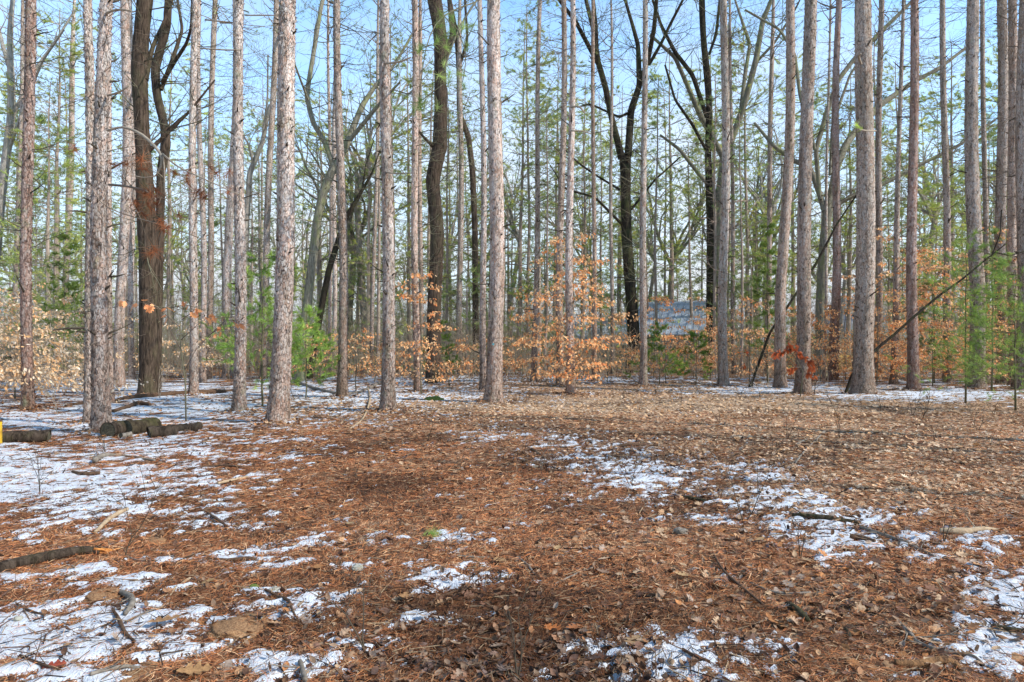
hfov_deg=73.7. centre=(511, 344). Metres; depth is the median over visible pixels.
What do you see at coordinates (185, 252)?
bare tree
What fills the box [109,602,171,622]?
fallen stick
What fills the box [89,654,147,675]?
fallen stick
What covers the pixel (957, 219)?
slim pine
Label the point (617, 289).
slim pine
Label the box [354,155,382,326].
slim pine
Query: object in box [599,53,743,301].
tall pine
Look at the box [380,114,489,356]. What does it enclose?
tall pine
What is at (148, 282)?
oak tree
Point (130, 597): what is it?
fallen stick
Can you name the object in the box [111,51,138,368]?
slim pine
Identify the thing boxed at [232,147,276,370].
slim pine
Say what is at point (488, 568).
needle litter
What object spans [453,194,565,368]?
conifer
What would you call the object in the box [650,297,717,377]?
beech sapling
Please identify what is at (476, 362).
beech sapling
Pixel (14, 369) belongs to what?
beech sapling
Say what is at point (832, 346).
beech sapling
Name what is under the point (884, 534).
fallen stick
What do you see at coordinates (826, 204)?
pine tree
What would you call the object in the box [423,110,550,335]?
bare tree
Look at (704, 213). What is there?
bare tree
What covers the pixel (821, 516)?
fallen stick
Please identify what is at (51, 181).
slim pine
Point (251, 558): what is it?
fallen stick
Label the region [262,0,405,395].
pine tree
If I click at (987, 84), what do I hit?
tall pine
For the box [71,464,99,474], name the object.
fallen stick
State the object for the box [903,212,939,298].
slim pine
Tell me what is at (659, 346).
young pine
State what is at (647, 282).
slim pine
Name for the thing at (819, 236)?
slim pine
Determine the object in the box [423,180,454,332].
slim pine
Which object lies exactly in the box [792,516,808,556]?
bare seedling
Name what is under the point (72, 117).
pine tree
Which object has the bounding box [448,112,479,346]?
slim pine
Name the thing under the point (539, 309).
slim pine
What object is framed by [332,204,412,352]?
conifer
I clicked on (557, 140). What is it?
slim pine
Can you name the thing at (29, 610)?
fallen stick
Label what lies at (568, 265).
pine tree
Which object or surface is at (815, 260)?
slim pine
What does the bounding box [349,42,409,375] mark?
slim pine
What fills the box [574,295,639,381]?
beech sapling
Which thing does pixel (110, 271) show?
pine tree
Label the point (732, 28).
slim pine
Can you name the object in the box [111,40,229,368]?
tall pine
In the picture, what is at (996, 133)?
slim pine
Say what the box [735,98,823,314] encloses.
bare tree
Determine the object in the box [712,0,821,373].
pine tree
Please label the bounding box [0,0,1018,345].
sky
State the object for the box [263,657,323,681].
fallen stick
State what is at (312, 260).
leaning oak
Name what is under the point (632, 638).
oak leaf
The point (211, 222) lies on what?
pine tree
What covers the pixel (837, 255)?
pine tree
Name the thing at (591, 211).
slim pine
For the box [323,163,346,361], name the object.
slim pine
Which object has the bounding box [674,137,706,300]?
slim pine
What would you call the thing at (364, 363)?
beech sapling
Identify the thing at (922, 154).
slim pine
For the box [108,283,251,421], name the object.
oak sapling
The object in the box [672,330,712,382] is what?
young pine
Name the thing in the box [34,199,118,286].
bare tree
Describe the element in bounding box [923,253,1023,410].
young pine
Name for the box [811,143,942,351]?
bare tree
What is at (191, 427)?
cut log
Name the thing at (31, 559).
fallen branch
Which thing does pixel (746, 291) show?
sapling
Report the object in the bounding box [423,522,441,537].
needle sprig
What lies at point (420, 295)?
beech sapling
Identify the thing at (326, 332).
brushwood
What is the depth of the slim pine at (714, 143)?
35.30 m
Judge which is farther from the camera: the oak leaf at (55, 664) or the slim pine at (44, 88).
the slim pine at (44, 88)
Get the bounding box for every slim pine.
[0,216,19,321]
[2,99,64,316]
[8,81,76,312]
[32,72,80,340]
[33,173,45,354]
[38,46,84,367]
[59,163,85,355]
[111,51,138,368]
[112,150,119,287]
[112,188,120,314]
[117,106,173,314]
[135,224,138,362]
[149,115,185,361]
[164,182,198,342]
[175,157,216,291]
[181,112,223,329]
[198,198,224,328]
[206,151,234,357]
[214,175,254,295]
[232,111,275,338]
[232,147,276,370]
[253,151,276,330]
[256,130,309,328]
[270,181,304,327]
[294,158,316,314]
[295,135,337,368]
[314,161,338,361]
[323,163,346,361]
[332,158,356,317]
[348,169,372,356]
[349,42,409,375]
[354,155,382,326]
[365,9,411,368]
[395,164,426,330]
[398,65,456,324]
[422,87,487,372]
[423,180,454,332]
[443,83,476,354]
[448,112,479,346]
[465,184,488,295]
[470,143,507,332]
[500,0,556,369]
[503,168,516,362]
[503,174,526,324]
[504,0,581,376]
[523,94,567,371]
[540,100,585,327]
[550,152,599,319]
[552,115,591,332]
[574,85,626,361]
[575,123,608,316]
[603,172,635,319]
[613,175,639,311]
[623,177,662,303]
[626,75,685,371]
[631,170,665,318]
[638,79,687,301]
[662,201,693,300]
[664,133,705,317]
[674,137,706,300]
[681,72,761,373]
[702,7,756,368]
[711,109,774,375]
[729,138,754,324]
[737,166,774,317]
[755,142,789,329]
[772,127,814,334]
[791,73,829,322]
[795,196,817,318]
[811,190,832,305]
[829,179,854,327]
[831,152,855,319]
[841,164,875,348]
[842,61,891,321]
[844,27,907,341]
[883,202,905,313]
[890,176,906,320]
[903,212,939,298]
[904,109,942,324]
[918,92,955,359]
[934,67,997,371]
[935,154,964,318]
[954,192,965,349]
[978,121,996,362]
[981,28,1008,262]
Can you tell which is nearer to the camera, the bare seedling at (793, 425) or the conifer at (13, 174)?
the bare seedling at (793, 425)
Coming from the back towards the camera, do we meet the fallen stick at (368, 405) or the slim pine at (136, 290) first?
the slim pine at (136, 290)
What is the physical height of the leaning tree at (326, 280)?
11.894 m
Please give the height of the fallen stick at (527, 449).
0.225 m
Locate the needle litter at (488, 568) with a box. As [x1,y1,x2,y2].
[0,410,1023,681]
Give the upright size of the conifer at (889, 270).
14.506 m
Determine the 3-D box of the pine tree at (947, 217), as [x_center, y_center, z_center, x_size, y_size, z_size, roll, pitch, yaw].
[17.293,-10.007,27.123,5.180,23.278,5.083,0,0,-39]
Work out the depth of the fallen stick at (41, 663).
3.17 m
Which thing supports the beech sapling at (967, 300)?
on the ground
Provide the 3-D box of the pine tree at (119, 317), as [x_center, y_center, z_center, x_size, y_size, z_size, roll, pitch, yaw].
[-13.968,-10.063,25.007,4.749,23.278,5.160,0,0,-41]
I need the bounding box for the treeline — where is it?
[0,211,990,357]
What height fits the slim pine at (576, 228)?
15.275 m
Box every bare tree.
[0,194,60,319]
[32,183,84,321]
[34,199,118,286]
[83,158,138,302]
[119,151,223,308]
[165,202,219,315]
[165,221,221,344]
[214,196,296,340]
[232,32,422,368]
[249,195,326,304]
[295,157,371,286]
[311,1,471,360]
[365,221,425,354]
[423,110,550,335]
[423,155,504,357]
[451,95,544,357]
[503,131,606,312]
[522,231,580,314]
[599,155,683,301]
[607,113,747,294]
[614,241,669,319]
[675,152,777,263]
[685,68,851,360]
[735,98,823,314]
[789,197,854,281]
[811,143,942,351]
[843,59,994,367]
[853,219,892,303]
[885,174,993,343]
[906,103,995,320]
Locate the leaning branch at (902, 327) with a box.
[844,210,1023,391]
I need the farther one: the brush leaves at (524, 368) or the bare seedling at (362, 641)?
the brush leaves at (524, 368)
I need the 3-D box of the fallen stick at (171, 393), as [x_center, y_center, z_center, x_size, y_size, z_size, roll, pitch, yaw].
[-9.505,1.370,19.997,0.500,0.294,5.696,0,0,16]
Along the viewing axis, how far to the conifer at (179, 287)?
45.92 m
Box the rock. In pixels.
[206,612,270,640]
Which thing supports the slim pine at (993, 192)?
on the ground
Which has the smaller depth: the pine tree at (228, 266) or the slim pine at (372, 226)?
the pine tree at (228, 266)
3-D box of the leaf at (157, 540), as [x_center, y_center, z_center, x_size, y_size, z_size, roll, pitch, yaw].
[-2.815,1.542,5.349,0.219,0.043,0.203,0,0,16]
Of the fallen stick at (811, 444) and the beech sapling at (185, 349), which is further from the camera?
the beech sapling at (185, 349)
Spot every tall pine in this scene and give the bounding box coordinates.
[0,1,138,372]
[0,43,80,297]
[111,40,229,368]
[198,74,316,362]
[249,87,381,366]
[300,49,443,371]
[337,36,480,368]
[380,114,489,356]
[444,20,577,369]
[487,52,607,353]
[522,79,651,369]
[575,84,672,313]
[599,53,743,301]
[656,55,792,299]
[676,22,832,358]
[737,55,856,332]
[787,75,920,350]
[832,61,992,367]
[855,43,997,370]
[922,38,1006,299]
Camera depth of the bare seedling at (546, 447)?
8.24 m
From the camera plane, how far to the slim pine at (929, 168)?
44.51 m
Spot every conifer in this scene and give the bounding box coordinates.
[0,108,124,376]
[0,110,73,353]
[34,233,114,348]
[113,212,221,360]
[212,226,274,366]
[271,254,353,350]
[312,142,411,369]
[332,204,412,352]
[396,264,517,373]
[398,178,470,354]
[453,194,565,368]
[514,185,564,351]
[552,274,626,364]
[597,205,650,319]
[637,240,696,307]
[702,201,796,368]
[846,168,939,361]
[892,162,995,378]
[927,119,1006,354]
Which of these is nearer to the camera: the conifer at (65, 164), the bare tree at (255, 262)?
the conifer at (65, 164)
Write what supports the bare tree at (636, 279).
on the ground
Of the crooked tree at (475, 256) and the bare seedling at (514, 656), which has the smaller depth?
the bare seedling at (514, 656)
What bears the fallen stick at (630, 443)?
on the ground
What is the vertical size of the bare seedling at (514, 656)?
0.403 m
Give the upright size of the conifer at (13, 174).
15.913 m
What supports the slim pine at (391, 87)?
on the ground
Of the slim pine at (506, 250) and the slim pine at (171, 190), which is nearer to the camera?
the slim pine at (171, 190)
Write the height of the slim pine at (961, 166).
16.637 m
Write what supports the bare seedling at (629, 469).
on the ground
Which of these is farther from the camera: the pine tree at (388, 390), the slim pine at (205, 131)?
the slim pine at (205, 131)
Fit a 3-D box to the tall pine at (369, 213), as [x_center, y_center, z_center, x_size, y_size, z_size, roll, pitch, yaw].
[-7.528,-7.333,38.500,8.040,17.762,7.797,0,0,20]
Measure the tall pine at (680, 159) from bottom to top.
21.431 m
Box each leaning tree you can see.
[296,129,425,378]
[748,195,855,386]
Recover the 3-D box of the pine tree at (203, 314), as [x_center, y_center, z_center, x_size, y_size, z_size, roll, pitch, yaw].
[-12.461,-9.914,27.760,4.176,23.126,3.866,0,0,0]
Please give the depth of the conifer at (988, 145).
33.25 m
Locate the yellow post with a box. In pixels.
[0,420,2,443]
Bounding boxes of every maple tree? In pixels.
[506,0,711,372]
[634,0,803,371]
[650,0,764,372]
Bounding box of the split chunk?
[118,432,132,437]
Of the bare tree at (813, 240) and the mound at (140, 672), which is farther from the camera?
the bare tree at (813, 240)
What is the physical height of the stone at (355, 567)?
0.060 m
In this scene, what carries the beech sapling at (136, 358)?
on the ground
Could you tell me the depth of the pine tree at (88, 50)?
12.76 m
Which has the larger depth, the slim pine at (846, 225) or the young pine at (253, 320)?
the slim pine at (846, 225)
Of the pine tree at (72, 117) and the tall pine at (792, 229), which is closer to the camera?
the pine tree at (72, 117)
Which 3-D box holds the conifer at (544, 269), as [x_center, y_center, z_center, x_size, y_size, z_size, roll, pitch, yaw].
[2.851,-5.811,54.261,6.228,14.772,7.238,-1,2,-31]
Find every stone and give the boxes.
[13,615,22,621]
[269,586,280,591]
[351,564,363,570]
[673,527,687,535]
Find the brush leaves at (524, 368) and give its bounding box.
[2,322,995,380]
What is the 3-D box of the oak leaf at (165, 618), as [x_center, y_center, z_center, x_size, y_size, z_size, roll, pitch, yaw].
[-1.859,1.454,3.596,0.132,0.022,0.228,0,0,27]
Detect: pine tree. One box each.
[0,0,84,375]
[0,0,132,408]
[17,0,120,370]
[41,0,162,422]
[60,0,239,431]
[65,0,204,385]
[95,0,156,379]
[106,6,132,402]
[136,0,258,393]
[165,0,269,378]
[170,0,277,378]
[196,0,210,381]
[199,0,314,410]
[209,0,341,422]
[212,0,325,377]
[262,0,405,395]
[296,0,369,376]
[307,0,372,373]
[331,0,442,410]
[341,0,422,375]
[361,0,484,390]
[376,0,449,374]
[394,0,547,402]
[423,0,506,373]
[425,0,532,389]
[484,0,633,384]
[487,0,603,381]
[516,0,664,381]
[535,0,617,393]
[575,0,631,373]
[576,0,697,385]
[667,0,791,385]
[699,0,772,373]
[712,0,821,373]
[753,0,817,387]
[764,0,863,393]
[771,0,907,379]
[816,0,914,393]
[818,0,854,377]
[818,0,938,379]
[837,0,982,383]
[872,0,953,389]
[880,0,1017,382]
[924,0,1021,388]
[928,0,1023,389]
[930,0,1018,384]
[931,0,1018,382]
[934,0,995,380]
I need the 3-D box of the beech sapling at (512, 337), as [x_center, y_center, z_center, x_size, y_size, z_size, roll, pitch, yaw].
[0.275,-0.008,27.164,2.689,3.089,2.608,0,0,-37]
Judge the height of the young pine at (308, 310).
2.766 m
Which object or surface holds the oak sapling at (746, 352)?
on the ground
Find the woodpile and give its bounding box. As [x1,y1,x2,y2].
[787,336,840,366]
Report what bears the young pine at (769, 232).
on the ground
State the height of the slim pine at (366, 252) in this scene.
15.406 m
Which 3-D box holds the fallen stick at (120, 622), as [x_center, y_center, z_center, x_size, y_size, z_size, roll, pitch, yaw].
[-2.189,1.453,3.513,0.347,0.212,0.547,0,0,-40]
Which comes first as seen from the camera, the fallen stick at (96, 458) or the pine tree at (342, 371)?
the fallen stick at (96, 458)
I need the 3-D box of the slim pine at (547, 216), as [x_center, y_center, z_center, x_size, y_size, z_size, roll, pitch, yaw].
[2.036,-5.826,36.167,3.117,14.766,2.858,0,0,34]
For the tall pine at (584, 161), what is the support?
on the ground
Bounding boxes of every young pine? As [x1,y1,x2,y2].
[33,231,84,378]
[198,250,323,406]
[259,304,339,398]
[421,320,462,373]
[622,321,690,383]
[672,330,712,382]
[747,222,787,381]
[883,230,1023,402]
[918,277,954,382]
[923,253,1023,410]
[947,226,1023,390]
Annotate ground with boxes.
[0,348,1023,681]
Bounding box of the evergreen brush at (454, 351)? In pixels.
[6,318,995,374]
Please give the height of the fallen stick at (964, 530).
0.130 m
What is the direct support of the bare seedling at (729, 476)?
on the ground
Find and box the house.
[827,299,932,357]
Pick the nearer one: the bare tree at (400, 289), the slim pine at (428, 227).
the slim pine at (428, 227)
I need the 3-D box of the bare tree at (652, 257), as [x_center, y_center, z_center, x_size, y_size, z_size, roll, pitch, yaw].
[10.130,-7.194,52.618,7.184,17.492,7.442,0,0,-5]
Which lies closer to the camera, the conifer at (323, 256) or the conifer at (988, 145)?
the conifer at (988, 145)
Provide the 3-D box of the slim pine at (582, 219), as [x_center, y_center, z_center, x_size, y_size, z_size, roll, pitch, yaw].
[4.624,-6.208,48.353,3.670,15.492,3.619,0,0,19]
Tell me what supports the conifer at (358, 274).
on the ground
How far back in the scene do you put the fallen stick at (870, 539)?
5.17 m
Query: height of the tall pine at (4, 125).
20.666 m
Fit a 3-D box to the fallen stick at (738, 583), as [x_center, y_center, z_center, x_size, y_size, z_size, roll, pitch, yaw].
[1.363,1.451,4.491,0.209,0.139,1.183,0,0,0]
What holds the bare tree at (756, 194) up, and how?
on the ground
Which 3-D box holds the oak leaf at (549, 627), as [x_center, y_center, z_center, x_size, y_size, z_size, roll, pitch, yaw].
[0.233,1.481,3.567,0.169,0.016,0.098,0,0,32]
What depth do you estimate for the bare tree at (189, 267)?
80.58 m
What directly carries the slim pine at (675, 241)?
on the ground
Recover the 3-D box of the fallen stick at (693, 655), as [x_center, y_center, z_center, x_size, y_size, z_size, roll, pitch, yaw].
[0.793,1.431,3.219,0.228,0.128,0.386,0,0,-34]
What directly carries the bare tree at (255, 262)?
on the ground
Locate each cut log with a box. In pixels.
[2,429,51,442]
[100,419,131,436]
[124,417,161,433]
[146,424,178,437]
[177,423,198,431]
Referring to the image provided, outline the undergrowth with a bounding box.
[0,299,996,380]
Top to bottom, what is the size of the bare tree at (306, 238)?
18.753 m
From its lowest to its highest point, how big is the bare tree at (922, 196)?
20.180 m
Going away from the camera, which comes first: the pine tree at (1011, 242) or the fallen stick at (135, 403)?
the fallen stick at (135, 403)
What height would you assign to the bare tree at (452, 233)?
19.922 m
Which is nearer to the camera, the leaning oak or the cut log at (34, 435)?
the cut log at (34, 435)
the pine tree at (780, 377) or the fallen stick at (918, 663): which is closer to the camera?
the fallen stick at (918, 663)
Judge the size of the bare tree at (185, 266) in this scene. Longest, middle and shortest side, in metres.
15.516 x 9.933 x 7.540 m
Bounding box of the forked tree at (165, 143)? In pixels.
[94,0,253,388]
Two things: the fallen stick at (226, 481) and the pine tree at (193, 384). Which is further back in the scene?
the pine tree at (193, 384)
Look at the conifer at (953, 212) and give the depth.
30.00 m
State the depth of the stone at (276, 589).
4.18 m
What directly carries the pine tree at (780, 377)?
on the ground
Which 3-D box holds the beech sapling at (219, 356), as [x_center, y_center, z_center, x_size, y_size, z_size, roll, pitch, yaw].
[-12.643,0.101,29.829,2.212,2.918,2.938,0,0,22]
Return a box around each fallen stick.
[0,547,52,614]
[19,632,60,669]
[64,401,82,405]
[64,599,135,646]
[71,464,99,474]
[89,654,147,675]
[91,452,155,462]
[93,507,128,533]
[106,589,135,615]
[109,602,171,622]
[112,399,151,411]
[115,385,247,401]
[160,510,227,526]
[165,577,190,595]
[187,464,250,469]
[208,556,256,560]
[217,476,247,483]
[242,593,265,628]
[258,588,299,622]
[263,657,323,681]
[299,381,380,393]
[350,386,370,428]
[364,440,389,446]
[404,420,457,424]
[428,547,503,605]
[457,555,486,557]
[520,558,540,578]
[522,441,545,458]
[554,566,595,583]
[605,576,652,580]
[616,441,645,446]
[635,629,709,675]
[682,495,706,501]
[695,538,767,608]
[749,564,810,596]
[774,431,825,465]
[785,601,810,621]
[790,506,859,525]
[843,627,852,642]
[849,533,875,541]
[852,526,934,556]
[890,621,1012,681]
[894,655,962,670]
[940,514,999,534]
[992,596,1023,632]
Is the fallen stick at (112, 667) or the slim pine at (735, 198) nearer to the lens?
the fallen stick at (112, 667)
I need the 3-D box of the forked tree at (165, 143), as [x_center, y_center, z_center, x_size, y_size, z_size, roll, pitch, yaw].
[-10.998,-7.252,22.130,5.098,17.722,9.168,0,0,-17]
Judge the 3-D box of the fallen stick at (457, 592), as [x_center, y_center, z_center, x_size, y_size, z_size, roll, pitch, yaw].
[-0.254,1.437,4.133,0.262,0.283,0.620,0,0,25]
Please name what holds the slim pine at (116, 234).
on the ground
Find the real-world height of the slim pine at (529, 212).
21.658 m
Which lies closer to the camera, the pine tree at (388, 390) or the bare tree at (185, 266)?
the pine tree at (388, 390)
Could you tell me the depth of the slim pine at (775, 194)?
47.22 m
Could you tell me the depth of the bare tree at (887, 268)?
63.71 m
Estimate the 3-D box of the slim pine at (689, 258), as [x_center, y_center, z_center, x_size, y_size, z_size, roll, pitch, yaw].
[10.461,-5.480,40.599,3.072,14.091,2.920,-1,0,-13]
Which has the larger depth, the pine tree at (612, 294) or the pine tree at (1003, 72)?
the pine tree at (612, 294)
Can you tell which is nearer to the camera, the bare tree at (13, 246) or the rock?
the rock
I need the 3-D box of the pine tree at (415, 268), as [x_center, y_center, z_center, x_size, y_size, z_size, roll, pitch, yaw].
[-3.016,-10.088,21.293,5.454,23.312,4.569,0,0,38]
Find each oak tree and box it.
[81,0,271,393]
[373,0,488,382]
[718,0,996,375]
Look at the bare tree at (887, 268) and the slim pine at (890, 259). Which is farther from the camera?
the bare tree at (887, 268)
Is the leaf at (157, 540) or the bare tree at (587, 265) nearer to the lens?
the leaf at (157, 540)
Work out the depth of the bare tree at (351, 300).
40.30 m
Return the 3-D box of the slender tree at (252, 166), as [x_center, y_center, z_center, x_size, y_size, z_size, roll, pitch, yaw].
[-13.361,-7.398,35.830,5.168,18.032,4.366,0,0,-41]
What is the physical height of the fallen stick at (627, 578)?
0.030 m
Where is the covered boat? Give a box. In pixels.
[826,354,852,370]
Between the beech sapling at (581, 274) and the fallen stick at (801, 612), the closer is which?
the fallen stick at (801, 612)
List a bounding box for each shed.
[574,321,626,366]
[638,300,705,369]
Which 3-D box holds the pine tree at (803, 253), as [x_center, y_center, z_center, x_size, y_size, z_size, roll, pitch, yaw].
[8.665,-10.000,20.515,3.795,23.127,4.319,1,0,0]
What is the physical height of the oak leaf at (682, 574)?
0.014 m
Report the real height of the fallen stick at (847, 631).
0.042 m
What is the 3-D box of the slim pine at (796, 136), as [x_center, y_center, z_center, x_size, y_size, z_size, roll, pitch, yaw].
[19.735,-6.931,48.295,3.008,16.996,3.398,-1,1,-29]
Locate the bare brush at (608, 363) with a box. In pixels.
[0,333,1012,391]
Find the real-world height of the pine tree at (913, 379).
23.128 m
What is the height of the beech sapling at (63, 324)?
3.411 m
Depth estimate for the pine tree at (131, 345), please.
29.19 m
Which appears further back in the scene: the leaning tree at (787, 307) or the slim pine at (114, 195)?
the slim pine at (114, 195)
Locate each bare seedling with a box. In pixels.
[21,430,54,491]
[44,380,66,414]
[98,431,108,451]
[111,465,174,557]
[158,367,165,397]
[292,565,374,650]
[504,584,533,676]
[536,424,561,467]
[614,452,641,484]
[699,436,786,520]
[784,403,798,438]
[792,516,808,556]
[834,409,841,437]
[842,407,864,449]
[903,387,928,414]
[917,390,934,417]
[943,508,962,541]
[956,401,989,429]
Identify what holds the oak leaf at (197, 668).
on the ground
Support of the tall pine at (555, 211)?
on the ground
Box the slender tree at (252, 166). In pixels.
[202,19,317,371]
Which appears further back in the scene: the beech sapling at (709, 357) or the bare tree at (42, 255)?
the bare tree at (42, 255)
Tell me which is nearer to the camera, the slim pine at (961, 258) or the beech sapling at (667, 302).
the beech sapling at (667, 302)
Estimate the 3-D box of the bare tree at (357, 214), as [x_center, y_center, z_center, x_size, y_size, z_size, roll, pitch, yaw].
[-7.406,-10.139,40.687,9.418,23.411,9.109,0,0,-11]
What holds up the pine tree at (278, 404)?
on the ground
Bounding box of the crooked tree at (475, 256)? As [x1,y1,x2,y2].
[410,0,513,373]
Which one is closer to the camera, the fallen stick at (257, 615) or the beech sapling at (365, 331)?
the fallen stick at (257, 615)
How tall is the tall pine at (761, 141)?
20.204 m
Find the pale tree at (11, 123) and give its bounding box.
[0,0,81,263]
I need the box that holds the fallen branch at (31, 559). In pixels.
[0,546,120,572]
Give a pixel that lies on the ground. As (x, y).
(204, 414)
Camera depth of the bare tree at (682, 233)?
50.26 m
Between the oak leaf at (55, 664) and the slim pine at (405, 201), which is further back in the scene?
the slim pine at (405, 201)
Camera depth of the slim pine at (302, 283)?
52.89 m
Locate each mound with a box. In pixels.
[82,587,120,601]
[119,661,167,681]
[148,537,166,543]
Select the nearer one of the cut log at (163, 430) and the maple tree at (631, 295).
the cut log at (163, 430)
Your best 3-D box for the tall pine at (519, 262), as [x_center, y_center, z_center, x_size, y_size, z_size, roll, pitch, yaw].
[-0.251,-8.746,40.198,8.274,20.642,9.092,0,0,8]
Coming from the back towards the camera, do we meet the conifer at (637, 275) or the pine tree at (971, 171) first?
the conifer at (637, 275)
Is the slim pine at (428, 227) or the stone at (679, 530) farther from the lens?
the slim pine at (428, 227)
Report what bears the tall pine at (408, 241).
on the ground
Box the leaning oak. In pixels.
[258,0,459,380]
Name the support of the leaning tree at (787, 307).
on the ground
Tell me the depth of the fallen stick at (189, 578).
4.21 m
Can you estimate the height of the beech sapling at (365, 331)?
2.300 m
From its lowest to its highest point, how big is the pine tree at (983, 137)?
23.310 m
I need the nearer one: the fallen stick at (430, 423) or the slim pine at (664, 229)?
the fallen stick at (430, 423)
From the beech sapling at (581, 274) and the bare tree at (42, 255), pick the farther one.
the bare tree at (42, 255)
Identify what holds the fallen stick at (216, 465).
on the ground
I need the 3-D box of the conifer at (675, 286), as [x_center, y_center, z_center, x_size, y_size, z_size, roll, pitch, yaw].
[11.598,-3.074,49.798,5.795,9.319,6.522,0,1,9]
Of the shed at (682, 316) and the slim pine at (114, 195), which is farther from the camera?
the slim pine at (114, 195)
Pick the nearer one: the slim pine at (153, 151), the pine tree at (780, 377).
the pine tree at (780, 377)
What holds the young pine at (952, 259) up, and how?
on the ground
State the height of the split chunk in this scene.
0.102 m
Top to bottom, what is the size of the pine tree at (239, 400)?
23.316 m
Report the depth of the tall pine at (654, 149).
54.26 m
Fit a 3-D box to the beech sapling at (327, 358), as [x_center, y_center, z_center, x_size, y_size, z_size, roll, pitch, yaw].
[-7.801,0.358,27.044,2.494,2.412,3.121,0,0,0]
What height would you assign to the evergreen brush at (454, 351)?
3.251 m
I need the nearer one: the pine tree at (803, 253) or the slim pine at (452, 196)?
the pine tree at (803, 253)
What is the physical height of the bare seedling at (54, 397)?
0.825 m
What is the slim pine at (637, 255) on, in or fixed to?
on the ground
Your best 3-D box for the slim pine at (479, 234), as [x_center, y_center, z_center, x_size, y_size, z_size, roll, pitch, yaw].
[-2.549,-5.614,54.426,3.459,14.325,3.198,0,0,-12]
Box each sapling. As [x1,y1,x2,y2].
[0,283,154,402]
[0,314,83,398]
[33,293,84,376]
[83,316,175,379]
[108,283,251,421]
[162,319,228,378]
[198,316,258,378]
[291,324,337,380]
[331,333,403,390]
[347,328,407,381]
[378,271,472,393]
[423,320,479,384]
[433,339,514,379]
[486,306,554,381]
[506,232,641,383]
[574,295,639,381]
[610,294,691,377]
[618,325,696,382]
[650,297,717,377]
[681,321,755,379]
[699,256,823,372]
[706,295,793,382]
[735,346,766,385]
[744,305,823,373]
[761,332,820,396]
[786,312,851,380]
[811,274,882,379]
[822,261,933,384]
[833,223,962,379]
[874,244,1004,385]
[938,226,1016,378]
[986,283,1011,373]
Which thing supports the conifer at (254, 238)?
on the ground
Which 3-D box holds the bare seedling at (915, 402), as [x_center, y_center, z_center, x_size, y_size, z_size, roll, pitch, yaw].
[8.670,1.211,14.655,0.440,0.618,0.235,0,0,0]
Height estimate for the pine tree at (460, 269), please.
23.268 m
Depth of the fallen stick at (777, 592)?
4.12 m
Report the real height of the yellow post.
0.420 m
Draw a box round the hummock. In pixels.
[424,396,443,400]
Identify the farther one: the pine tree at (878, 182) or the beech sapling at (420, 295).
the pine tree at (878, 182)
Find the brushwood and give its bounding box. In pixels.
[0,251,996,374]
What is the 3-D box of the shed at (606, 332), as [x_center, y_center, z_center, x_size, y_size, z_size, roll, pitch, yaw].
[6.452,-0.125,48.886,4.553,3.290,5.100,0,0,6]
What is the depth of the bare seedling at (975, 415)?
11.97 m
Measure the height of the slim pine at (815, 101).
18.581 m
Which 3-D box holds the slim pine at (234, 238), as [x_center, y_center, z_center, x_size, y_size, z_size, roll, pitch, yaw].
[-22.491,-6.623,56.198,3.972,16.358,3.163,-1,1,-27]
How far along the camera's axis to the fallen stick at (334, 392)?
22.48 m
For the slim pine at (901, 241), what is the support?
on the ground
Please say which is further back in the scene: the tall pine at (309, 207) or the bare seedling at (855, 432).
the tall pine at (309, 207)
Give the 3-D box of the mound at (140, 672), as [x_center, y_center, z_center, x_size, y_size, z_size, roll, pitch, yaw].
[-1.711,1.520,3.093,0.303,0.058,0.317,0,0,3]
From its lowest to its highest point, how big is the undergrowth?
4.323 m
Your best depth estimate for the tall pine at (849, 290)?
45.90 m
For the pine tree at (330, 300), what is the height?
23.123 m
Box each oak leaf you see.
[42,659,77,668]
[134,614,182,626]
[162,661,211,676]
[399,592,410,597]
[487,556,506,560]
[544,623,561,629]
[566,623,590,628]
[624,634,643,648]
[675,572,695,575]
[917,636,954,645]
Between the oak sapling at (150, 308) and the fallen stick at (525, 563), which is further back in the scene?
the oak sapling at (150, 308)
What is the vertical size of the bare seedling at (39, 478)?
0.675 m
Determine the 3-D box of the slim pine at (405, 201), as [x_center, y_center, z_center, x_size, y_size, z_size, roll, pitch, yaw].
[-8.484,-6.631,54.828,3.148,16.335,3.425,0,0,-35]
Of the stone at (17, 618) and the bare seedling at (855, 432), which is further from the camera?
the bare seedling at (855, 432)
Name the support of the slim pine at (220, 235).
on the ground
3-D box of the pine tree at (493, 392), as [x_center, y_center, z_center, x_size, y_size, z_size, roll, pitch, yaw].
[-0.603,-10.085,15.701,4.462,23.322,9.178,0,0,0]
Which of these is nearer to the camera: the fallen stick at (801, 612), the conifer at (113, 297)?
the fallen stick at (801, 612)
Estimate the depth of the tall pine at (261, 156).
52.09 m
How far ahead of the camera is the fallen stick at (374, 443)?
10.35 m
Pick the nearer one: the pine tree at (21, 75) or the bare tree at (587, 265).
the pine tree at (21, 75)
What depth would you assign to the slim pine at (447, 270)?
36.30 m

